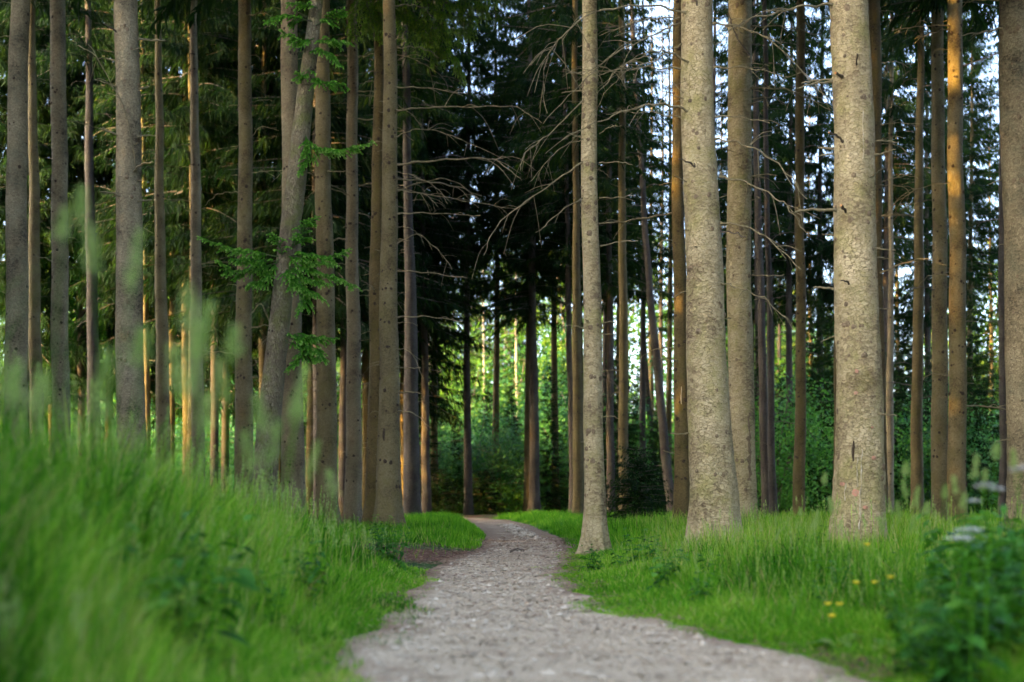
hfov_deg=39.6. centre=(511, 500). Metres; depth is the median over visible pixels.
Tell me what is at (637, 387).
young fir
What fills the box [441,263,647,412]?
leafy tree
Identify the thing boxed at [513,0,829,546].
spruce tree
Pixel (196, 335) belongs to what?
grass stalk
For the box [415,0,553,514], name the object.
spruce tree
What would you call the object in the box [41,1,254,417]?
spruce tree
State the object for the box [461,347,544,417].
leafy tree
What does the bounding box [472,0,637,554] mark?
spruce tree
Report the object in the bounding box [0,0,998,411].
sky
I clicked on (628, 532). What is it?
grass
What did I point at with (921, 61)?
spruce tree
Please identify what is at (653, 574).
leafy plant
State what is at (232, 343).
grass stalk
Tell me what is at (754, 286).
spruce tree
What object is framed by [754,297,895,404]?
leafy tree
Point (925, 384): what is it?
leafy bush
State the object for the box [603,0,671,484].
spruce tree
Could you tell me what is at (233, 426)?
leafy bush
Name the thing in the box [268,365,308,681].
grass stalk
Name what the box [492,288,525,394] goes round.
spruce tree
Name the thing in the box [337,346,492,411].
leafy tree
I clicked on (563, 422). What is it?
young fir
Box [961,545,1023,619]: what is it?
leafy plant
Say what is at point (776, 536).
grass stalk
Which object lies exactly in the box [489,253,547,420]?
spruce tree
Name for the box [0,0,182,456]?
spruce tree
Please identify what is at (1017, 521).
leafy plant
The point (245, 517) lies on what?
leafy plant
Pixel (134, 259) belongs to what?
grass stalk
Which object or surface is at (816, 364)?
young fir
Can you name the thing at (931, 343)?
spruce tree
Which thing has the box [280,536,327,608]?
leafy plant
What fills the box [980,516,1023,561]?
leafy plant
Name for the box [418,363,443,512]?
young fir
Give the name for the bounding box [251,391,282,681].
grass stalk
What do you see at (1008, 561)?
leafy plant
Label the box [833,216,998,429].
leafy tree
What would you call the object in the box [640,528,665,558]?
leafy plant
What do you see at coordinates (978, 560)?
leafy plant
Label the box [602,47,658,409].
spruce tree
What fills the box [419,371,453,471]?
young fir
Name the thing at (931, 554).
leafy plant
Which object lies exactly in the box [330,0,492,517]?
spruce tree
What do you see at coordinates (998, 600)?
leafy plant
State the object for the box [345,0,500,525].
spruce tree
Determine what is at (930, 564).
leafy plant
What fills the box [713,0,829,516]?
spruce tree
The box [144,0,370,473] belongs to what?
spruce tree
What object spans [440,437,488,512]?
leafy bush
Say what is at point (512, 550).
stick
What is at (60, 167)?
spruce tree
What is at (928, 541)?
leafy plant
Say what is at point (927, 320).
spruce tree
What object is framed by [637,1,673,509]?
spruce tree
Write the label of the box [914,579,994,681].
leafy plant
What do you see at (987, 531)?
leafy plant
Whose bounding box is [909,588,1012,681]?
leafy plant
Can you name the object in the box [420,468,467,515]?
young fir
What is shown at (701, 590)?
leafy plant
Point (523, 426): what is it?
leafy bush
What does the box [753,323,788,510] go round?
young fir
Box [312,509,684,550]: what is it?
grass
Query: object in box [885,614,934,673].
leafy plant
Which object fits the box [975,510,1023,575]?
leafy plant
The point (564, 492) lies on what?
leafy bush
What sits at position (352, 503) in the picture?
spruce tree
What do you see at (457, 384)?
leafy bush
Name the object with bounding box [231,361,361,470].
leafy tree
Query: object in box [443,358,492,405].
leafy tree
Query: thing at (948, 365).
leafy tree
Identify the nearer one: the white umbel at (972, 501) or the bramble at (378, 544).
the white umbel at (972, 501)
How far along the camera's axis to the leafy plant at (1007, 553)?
5.40 m
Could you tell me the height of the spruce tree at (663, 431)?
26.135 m
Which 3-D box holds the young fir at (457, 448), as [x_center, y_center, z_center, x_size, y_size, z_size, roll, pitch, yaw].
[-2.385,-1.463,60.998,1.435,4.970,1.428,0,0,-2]
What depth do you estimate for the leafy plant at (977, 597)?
5.32 m
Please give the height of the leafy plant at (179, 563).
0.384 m
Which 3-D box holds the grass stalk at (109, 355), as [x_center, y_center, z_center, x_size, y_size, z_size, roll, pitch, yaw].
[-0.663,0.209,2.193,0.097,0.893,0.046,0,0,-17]
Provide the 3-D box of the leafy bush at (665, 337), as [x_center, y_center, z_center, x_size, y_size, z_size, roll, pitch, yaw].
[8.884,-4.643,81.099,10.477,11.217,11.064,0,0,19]
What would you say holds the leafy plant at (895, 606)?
on the ground at (431, 553)
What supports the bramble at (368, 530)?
on the ground at (431, 553)
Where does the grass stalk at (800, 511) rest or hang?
on the ground at (431, 553)
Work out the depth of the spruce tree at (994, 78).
68.14 m
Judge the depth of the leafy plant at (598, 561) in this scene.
12.81 m
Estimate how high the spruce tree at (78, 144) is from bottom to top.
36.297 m
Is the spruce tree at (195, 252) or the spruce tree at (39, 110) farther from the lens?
the spruce tree at (39, 110)
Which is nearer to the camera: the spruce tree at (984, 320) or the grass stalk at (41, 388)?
the grass stalk at (41, 388)
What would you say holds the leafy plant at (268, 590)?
on the ground at (431, 553)
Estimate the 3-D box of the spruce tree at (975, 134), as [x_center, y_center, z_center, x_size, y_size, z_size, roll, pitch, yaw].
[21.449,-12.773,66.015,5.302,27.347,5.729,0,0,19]
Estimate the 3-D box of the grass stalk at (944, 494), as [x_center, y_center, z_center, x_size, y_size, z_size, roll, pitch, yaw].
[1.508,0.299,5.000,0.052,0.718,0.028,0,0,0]
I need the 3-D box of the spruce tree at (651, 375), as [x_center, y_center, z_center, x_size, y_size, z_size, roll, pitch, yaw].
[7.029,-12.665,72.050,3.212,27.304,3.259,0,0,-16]
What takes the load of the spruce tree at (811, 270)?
on the ground at (431, 553)
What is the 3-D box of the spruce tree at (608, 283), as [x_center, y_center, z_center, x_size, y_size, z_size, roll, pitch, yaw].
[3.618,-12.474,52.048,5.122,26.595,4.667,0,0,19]
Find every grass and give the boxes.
[0,237,474,681]
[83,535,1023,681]
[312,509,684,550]
[498,509,1010,552]
[533,502,1023,681]
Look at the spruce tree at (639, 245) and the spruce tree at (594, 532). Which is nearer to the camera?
the spruce tree at (594, 532)
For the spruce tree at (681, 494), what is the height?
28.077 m
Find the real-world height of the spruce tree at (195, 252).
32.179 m
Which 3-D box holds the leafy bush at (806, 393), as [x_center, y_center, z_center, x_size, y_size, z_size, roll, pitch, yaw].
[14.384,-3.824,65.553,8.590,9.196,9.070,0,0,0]
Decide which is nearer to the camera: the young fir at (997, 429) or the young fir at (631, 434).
the young fir at (997, 429)
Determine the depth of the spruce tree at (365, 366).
54.84 m
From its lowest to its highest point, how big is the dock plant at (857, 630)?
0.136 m
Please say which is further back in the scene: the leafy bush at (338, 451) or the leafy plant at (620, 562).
the leafy bush at (338, 451)
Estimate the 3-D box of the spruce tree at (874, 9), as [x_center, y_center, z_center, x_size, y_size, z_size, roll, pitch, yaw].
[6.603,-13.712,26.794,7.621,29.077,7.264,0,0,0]
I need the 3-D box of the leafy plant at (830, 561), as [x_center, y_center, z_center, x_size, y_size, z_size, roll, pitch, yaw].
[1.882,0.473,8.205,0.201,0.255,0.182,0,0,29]
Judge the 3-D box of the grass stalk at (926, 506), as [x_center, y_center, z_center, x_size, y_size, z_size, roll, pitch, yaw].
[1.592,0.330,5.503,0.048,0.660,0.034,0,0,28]
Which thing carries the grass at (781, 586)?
on the ground at (431, 553)
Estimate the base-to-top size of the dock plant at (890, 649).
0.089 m
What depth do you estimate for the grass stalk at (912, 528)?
5.80 m
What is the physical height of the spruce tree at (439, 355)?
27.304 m
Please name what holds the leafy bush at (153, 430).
on the ground at (431, 553)
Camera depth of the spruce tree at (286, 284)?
24.33 m
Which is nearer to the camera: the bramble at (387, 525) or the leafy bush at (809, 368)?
the bramble at (387, 525)
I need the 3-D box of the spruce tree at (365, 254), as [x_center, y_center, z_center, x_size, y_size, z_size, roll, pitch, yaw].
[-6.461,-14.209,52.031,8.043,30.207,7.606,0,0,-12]
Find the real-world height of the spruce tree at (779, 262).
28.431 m
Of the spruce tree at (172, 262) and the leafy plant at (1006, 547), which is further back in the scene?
the spruce tree at (172, 262)
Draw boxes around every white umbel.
[944,535,973,675]
[954,527,982,669]
[960,498,979,672]
[969,482,996,681]
[982,486,1006,679]
[1004,465,1023,681]
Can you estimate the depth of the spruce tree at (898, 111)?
45.91 m
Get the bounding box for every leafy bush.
[44,398,182,472]
[100,400,182,475]
[151,408,256,500]
[151,430,253,486]
[175,382,256,498]
[176,355,306,482]
[337,401,361,479]
[419,385,491,514]
[419,396,456,511]
[419,432,463,489]
[430,422,554,514]
[438,386,523,514]
[438,410,486,468]
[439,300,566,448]
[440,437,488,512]
[443,352,474,407]
[445,396,523,449]
[451,426,568,513]
[453,383,567,512]
[477,409,551,453]
[490,425,568,511]
[505,382,634,501]
[512,300,673,513]
[542,406,673,509]
[628,404,674,502]
[629,324,673,462]
[629,389,674,466]
[655,429,674,512]
[755,371,833,514]
[774,321,833,502]
[774,350,831,439]
[775,331,899,418]
[777,388,910,510]
[779,390,972,511]
[830,345,975,445]
[893,376,974,508]
[894,393,999,513]
[948,364,999,513]
[966,412,999,513]
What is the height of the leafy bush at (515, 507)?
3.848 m
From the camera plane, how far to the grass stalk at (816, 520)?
6.00 m
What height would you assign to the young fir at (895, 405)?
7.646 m
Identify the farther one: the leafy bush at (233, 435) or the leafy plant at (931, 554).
the leafy bush at (233, 435)
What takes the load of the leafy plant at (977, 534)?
on the ground at (431, 553)
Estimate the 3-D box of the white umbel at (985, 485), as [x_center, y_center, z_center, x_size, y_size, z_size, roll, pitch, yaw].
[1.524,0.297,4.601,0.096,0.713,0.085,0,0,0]
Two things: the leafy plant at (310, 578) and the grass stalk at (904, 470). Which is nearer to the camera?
the grass stalk at (904, 470)
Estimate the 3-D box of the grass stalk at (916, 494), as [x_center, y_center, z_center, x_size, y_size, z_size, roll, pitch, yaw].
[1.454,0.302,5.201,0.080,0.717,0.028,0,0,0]
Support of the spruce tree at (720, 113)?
on the ground at (431, 553)
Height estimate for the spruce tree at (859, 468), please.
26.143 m
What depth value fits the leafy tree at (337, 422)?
90.36 m
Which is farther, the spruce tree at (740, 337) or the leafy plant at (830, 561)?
the spruce tree at (740, 337)
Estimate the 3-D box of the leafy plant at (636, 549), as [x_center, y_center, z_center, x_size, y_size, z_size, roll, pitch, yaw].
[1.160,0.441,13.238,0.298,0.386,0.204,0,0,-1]
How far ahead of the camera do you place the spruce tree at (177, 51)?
48.25 m
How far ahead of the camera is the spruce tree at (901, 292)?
85.88 m
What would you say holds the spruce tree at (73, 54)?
on the ground at (431, 553)
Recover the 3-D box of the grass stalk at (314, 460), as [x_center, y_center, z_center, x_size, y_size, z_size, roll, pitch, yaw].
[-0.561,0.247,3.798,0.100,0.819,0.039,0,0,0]
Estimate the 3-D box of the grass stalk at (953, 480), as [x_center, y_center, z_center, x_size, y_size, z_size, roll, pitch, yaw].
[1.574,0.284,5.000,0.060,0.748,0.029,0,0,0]
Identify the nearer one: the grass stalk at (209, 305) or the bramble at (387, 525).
the grass stalk at (209, 305)
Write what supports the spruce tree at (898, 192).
on the ground at (431, 553)
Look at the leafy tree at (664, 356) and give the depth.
88.59 m
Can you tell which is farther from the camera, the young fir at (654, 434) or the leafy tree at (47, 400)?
the leafy tree at (47, 400)
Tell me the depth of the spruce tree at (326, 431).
27.36 m
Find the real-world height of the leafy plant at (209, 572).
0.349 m
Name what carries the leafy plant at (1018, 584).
on the ground at (431, 553)
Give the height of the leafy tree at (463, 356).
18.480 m
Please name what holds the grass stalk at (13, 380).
on the ground at (431, 553)
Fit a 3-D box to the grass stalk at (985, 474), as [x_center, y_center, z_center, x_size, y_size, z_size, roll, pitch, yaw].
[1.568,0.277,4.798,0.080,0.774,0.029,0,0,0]
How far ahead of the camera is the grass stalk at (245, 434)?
3.10 m
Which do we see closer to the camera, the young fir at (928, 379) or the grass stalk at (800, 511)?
the grass stalk at (800, 511)
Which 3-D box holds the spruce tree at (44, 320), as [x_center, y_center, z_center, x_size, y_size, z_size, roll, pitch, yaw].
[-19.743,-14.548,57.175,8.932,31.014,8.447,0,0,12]
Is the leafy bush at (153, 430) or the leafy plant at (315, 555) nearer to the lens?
the leafy plant at (315, 555)
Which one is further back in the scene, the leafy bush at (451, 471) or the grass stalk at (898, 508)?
the leafy bush at (451, 471)
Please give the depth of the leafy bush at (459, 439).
68.71 m
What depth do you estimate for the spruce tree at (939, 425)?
29.88 m
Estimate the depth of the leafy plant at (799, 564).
9.38 m
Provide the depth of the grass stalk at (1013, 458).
4.50 m
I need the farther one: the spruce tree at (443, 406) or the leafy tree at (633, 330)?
the leafy tree at (633, 330)
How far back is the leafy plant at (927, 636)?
5.70 m
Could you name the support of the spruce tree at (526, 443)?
on the ground at (431, 553)
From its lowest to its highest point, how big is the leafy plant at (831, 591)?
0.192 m
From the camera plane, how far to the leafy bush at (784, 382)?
74.66 m
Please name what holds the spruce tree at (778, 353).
on the ground at (431, 553)
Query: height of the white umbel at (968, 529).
0.564 m
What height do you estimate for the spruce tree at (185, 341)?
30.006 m
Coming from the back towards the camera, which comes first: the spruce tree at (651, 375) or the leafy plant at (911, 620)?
the spruce tree at (651, 375)
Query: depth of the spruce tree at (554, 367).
61.84 m
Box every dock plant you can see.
[808,633,863,649]
[842,629,875,640]
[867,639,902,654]
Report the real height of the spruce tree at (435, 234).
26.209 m
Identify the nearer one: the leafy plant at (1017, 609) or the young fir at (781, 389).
the leafy plant at (1017, 609)
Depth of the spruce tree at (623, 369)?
42.89 m
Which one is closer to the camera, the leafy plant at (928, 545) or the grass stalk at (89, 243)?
the grass stalk at (89, 243)
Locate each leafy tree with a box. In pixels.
[1,305,153,420]
[46,307,221,456]
[103,368,219,428]
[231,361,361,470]
[302,376,361,465]
[337,267,522,410]
[337,341,507,410]
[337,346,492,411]
[429,353,524,457]
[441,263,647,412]
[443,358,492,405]
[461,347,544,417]
[470,267,673,433]
[614,199,831,408]
[646,288,828,389]
[726,317,894,406]
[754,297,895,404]
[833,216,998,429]
[903,329,998,408]
[948,259,998,384]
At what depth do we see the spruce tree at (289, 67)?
26.35 m
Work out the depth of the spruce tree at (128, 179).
21.83 m
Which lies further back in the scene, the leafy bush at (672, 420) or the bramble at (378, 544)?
the leafy bush at (672, 420)
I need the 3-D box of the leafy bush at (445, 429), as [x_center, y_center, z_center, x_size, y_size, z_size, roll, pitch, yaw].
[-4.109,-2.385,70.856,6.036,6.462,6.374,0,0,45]
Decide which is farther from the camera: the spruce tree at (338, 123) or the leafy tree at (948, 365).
the leafy tree at (948, 365)
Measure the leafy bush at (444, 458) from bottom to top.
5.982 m
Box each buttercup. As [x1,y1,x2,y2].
[871,581,877,611]
[886,575,894,622]
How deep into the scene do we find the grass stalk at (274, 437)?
3.30 m
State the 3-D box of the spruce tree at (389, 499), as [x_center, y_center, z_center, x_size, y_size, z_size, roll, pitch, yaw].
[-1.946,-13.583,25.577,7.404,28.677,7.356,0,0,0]
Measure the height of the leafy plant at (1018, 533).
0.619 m
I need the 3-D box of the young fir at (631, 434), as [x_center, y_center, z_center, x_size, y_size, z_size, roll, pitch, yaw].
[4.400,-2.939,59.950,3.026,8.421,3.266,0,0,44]
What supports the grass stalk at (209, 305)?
on the ground at (431, 553)
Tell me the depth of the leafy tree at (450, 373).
90.75 m
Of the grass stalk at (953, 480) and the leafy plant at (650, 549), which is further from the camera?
the leafy plant at (650, 549)
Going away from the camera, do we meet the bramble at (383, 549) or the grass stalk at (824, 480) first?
the grass stalk at (824, 480)
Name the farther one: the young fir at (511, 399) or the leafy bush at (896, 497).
the young fir at (511, 399)
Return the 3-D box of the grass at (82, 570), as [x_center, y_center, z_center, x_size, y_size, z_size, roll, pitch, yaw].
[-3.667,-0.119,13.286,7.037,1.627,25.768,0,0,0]
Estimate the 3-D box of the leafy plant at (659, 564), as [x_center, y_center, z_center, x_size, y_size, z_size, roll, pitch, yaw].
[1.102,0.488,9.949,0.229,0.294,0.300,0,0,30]
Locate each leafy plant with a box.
[78,473,154,562]
[89,520,157,630]
[136,552,260,676]
[143,550,220,643]
[148,559,197,648]
[153,554,219,614]
[183,509,263,625]
[250,559,297,631]
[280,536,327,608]
[286,540,329,603]
[579,544,596,569]
[588,550,601,566]
[591,548,607,568]
[609,549,630,566]
[622,527,647,562]
[638,539,662,556]
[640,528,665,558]
[645,559,672,591]
[652,549,689,583]
[688,572,714,603]
[697,555,725,574]
[772,554,807,584]
[795,525,825,548]
[809,580,834,605]
[810,560,835,583]
[824,560,857,597]
[873,581,906,636]
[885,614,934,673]
[893,611,933,678]
[896,590,935,657]
[900,595,957,659]
[909,550,954,609]
[909,567,999,662]
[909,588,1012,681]
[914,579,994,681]
[916,512,988,598]
[919,520,974,580]
[923,550,978,581]
[924,549,975,623]
[926,606,1003,681]
[931,525,981,574]
[931,608,984,674]
[939,531,1003,559]
[941,562,1023,660]
[948,541,995,591]
[950,513,987,565]
[954,510,1000,559]
[955,518,1002,567]
[956,520,1023,589]
[959,529,1022,590]
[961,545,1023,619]
[961,572,1023,658]
[971,523,1022,559]
[974,584,1020,626]
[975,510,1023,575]
[976,596,1015,649]
[979,496,1023,557]
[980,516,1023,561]
[980,525,1023,585]
[980,579,1023,659]
[985,504,1023,624]
[985,548,1023,623]
[989,544,1023,598]
[990,524,1023,646]
[995,559,1023,621]
[1000,544,1023,576]
[1003,520,1019,547]
[1003,591,1023,650]
[1012,583,1023,625]
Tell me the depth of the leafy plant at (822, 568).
8.95 m
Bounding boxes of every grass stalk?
[0,361,25,507]
[18,369,53,681]
[42,204,70,681]
[58,184,88,681]
[60,347,114,681]
[82,222,118,645]
[96,227,144,681]
[117,325,151,681]
[150,328,202,681]
[165,299,214,681]
[167,343,204,681]
[177,284,217,681]
[185,390,217,681]
[211,322,243,681]
[212,357,243,681]
[239,429,268,681]
[244,418,281,681]
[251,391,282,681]
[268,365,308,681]
[278,395,305,681]
[286,441,320,681]
[325,468,347,681]
[769,529,779,577]
[795,507,802,572]
[802,510,819,653]
[816,473,826,644]
[828,496,840,636]
[878,516,889,623]
[895,462,909,669]
[895,501,909,662]
[897,514,915,652]
[899,485,920,675]
[901,479,915,642]
[917,501,929,653]
[934,484,948,674]
[951,475,965,625]
[952,493,966,677]
[956,453,979,678]
[966,468,987,658]
[984,442,1000,681]
[1010,448,1023,567]
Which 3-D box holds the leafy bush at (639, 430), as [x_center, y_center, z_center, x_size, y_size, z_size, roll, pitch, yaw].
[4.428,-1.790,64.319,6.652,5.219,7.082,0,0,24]
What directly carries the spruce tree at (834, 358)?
on the ground at (431, 553)
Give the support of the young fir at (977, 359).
on the ground at (431, 553)
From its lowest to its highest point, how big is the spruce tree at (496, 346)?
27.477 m
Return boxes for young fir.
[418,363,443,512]
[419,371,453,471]
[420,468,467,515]
[444,409,463,513]
[456,468,514,514]
[476,380,492,454]
[499,385,523,510]
[539,365,568,511]
[551,359,568,511]
[602,331,643,509]
[605,445,673,523]
[628,368,662,510]
[644,402,673,512]
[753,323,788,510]
[774,366,785,512]
[781,289,833,512]
[806,309,833,479]
[885,324,911,513]
[893,282,930,507]
[908,351,931,510]
[948,292,999,515]
[967,329,999,512]
[987,359,999,512]
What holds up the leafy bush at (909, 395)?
on the ground at (431, 553)
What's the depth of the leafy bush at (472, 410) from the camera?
82.41 m
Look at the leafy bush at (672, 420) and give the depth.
75.64 m
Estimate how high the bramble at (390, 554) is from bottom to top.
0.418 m
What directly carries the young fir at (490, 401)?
on the ground at (431, 553)
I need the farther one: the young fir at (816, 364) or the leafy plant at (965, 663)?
the young fir at (816, 364)
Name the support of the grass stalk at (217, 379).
on the ground at (431, 553)
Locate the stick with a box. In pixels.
[509,548,524,551]
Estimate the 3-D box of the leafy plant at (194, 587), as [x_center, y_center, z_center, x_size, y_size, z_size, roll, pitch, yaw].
[-1.146,0.382,4.869,0.274,0.426,0.188,0,0,36]
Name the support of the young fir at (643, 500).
on the ground at (431, 553)
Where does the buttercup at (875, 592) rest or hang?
on the ground at (431, 553)
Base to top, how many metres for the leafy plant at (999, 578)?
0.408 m
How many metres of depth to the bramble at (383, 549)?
13.01 m
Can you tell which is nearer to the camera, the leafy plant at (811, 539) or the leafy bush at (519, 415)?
the leafy plant at (811, 539)
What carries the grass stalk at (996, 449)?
on the ground at (431, 553)
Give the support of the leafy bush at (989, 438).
on the ground at (431, 553)
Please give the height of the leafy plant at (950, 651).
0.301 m
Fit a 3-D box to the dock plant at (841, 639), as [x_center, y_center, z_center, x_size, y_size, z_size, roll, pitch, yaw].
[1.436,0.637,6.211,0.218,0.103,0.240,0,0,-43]
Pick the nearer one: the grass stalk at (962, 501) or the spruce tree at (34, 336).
the grass stalk at (962, 501)
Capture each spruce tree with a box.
[0,0,33,458]
[0,0,108,458]
[0,0,114,371]
[0,0,145,459]
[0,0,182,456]
[0,1,116,457]
[0,2,115,448]
[4,0,169,462]
[28,0,105,469]
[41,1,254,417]
[68,0,281,486]
[68,1,253,486]
[71,0,188,466]
[78,0,164,488]
[95,1,335,498]
[112,0,265,494]
[138,0,237,489]
[140,1,236,480]
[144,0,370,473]
[145,0,281,504]
[148,10,306,499]
[196,0,376,515]
[201,0,460,516]
[203,14,403,514]
[206,40,369,504]
[225,0,451,515]
[272,0,356,527]
[274,0,319,519]
[304,57,493,431]
[305,10,465,509]
[306,0,470,525]
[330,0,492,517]
[335,0,473,493]
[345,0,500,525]
[360,0,497,514]
[363,0,541,529]
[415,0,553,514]
[424,3,514,511]
[444,0,557,512]
[451,176,486,374]
[452,194,510,413]
[457,279,492,382]
[462,0,583,513]
[463,0,572,512]
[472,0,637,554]
[478,0,628,512]
[481,250,522,388]
[487,0,658,515]
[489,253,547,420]
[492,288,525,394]
[493,0,659,504]
[497,0,629,511]
[508,279,542,383]
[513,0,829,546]
[540,245,565,370]
[544,0,673,511]
[545,0,672,509]
[562,2,667,473]
[570,0,673,514]
[582,0,672,493]
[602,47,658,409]
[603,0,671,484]
[603,0,727,519]
[626,7,667,507]
[628,7,673,468]
[629,0,674,512]
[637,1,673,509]
[650,35,727,343]
[659,1,763,356]
[713,0,816,509]
[713,0,817,517]
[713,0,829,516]
[713,0,899,475]
[715,0,898,550]
[715,2,783,384]
[715,37,727,371]
[719,0,831,520]
[719,1,828,418]
[721,78,793,398]
[751,0,833,511]
[762,0,833,512]
[765,0,816,516]
[766,280,794,454]
[775,76,831,393]
[795,65,913,345]
[805,3,949,388]
[813,0,947,514]
[823,0,998,523]
[868,0,944,520]
[880,0,996,516]
[882,14,983,502]
[884,0,1005,522]
[893,71,923,411]
[894,12,998,404]
[905,191,948,374]
[922,0,1006,514]
[929,1,998,509]
[951,0,1023,529]
[966,8,998,368]
[972,22,998,319]
[973,74,998,428]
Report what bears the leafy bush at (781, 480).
on the ground at (431, 553)
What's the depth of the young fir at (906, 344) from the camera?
59.89 m
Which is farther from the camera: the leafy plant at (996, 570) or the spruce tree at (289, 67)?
the spruce tree at (289, 67)
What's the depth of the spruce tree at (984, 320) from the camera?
69.48 m
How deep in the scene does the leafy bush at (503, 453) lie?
59.77 m
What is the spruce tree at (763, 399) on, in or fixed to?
on the ground at (431, 553)
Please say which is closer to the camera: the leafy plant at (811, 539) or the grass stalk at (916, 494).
the grass stalk at (916, 494)
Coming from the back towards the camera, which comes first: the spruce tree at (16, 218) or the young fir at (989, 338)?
the young fir at (989, 338)
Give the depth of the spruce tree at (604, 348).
65.92 m
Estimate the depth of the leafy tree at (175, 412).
83.74 m
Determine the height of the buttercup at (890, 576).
0.267 m
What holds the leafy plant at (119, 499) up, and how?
on the ground at (431, 553)
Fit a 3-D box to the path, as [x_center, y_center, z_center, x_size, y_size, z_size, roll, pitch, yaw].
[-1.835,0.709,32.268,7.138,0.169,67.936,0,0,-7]
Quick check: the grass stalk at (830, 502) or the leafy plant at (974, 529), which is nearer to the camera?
the grass stalk at (830, 502)
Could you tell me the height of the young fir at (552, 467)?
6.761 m
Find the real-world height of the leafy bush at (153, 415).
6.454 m
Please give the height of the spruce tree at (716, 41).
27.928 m
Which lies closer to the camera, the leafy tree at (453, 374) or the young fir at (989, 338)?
the young fir at (989, 338)
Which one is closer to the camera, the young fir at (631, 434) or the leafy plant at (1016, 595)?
the leafy plant at (1016, 595)
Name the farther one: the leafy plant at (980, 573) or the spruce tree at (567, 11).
the spruce tree at (567, 11)
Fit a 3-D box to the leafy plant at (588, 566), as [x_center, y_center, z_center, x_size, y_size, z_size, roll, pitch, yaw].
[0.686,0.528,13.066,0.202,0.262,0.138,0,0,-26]
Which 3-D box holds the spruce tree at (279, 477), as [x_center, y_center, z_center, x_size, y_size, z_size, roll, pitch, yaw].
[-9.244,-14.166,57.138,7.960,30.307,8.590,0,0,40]
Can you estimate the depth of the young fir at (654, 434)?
60.92 m
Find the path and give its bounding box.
[331,517,869,681]
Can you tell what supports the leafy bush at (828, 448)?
on the ground at (431, 553)
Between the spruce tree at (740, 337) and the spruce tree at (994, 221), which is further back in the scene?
the spruce tree at (994, 221)
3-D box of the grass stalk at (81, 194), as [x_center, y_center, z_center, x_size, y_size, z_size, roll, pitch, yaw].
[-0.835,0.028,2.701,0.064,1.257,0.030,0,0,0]
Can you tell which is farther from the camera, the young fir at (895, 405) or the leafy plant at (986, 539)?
the young fir at (895, 405)
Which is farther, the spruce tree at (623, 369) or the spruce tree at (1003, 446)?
the spruce tree at (623, 369)
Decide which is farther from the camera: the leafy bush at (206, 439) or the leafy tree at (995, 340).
the leafy tree at (995, 340)
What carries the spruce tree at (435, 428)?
on the ground at (431, 553)
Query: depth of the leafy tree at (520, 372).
84.18 m
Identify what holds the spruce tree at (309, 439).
on the ground at (431, 553)
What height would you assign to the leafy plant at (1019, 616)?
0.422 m
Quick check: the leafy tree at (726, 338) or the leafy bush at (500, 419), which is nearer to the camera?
the leafy bush at (500, 419)
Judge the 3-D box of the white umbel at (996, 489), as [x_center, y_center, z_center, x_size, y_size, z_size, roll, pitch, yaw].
[1.634,0.301,4.794,0.080,0.698,0.066,0,0,-32]
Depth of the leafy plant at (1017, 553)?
6.45 m
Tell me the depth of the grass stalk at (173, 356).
2.40 m
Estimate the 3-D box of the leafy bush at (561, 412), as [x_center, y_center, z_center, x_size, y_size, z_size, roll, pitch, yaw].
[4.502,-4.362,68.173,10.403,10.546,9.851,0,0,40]
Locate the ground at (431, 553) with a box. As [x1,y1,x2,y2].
[16,510,991,681]
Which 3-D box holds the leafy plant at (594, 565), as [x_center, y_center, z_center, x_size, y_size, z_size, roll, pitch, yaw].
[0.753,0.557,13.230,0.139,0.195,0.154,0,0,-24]
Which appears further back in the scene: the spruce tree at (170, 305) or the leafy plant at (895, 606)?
the spruce tree at (170, 305)
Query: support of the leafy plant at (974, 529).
on the ground at (431, 553)
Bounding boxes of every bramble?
[355,514,382,553]
[367,521,387,558]
[372,523,396,561]
[373,515,393,555]
[379,523,404,562]
[386,527,412,570]
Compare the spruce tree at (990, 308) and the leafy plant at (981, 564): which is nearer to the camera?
the leafy plant at (981, 564)
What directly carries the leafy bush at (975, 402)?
on the ground at (431, 553)
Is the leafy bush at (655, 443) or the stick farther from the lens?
the leafy bush at (655, 443)
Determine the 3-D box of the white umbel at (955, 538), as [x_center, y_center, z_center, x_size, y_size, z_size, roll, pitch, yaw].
[1.479,0.384,4.706,0.095,0.541,0.108,0,0,19]
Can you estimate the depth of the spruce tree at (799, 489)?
30.91 m
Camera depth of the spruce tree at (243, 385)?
29.88 m
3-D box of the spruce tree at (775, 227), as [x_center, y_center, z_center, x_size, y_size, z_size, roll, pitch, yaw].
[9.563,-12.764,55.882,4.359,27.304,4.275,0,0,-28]
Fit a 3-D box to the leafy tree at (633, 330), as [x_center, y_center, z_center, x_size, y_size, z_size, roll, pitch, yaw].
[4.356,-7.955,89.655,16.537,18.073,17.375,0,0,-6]

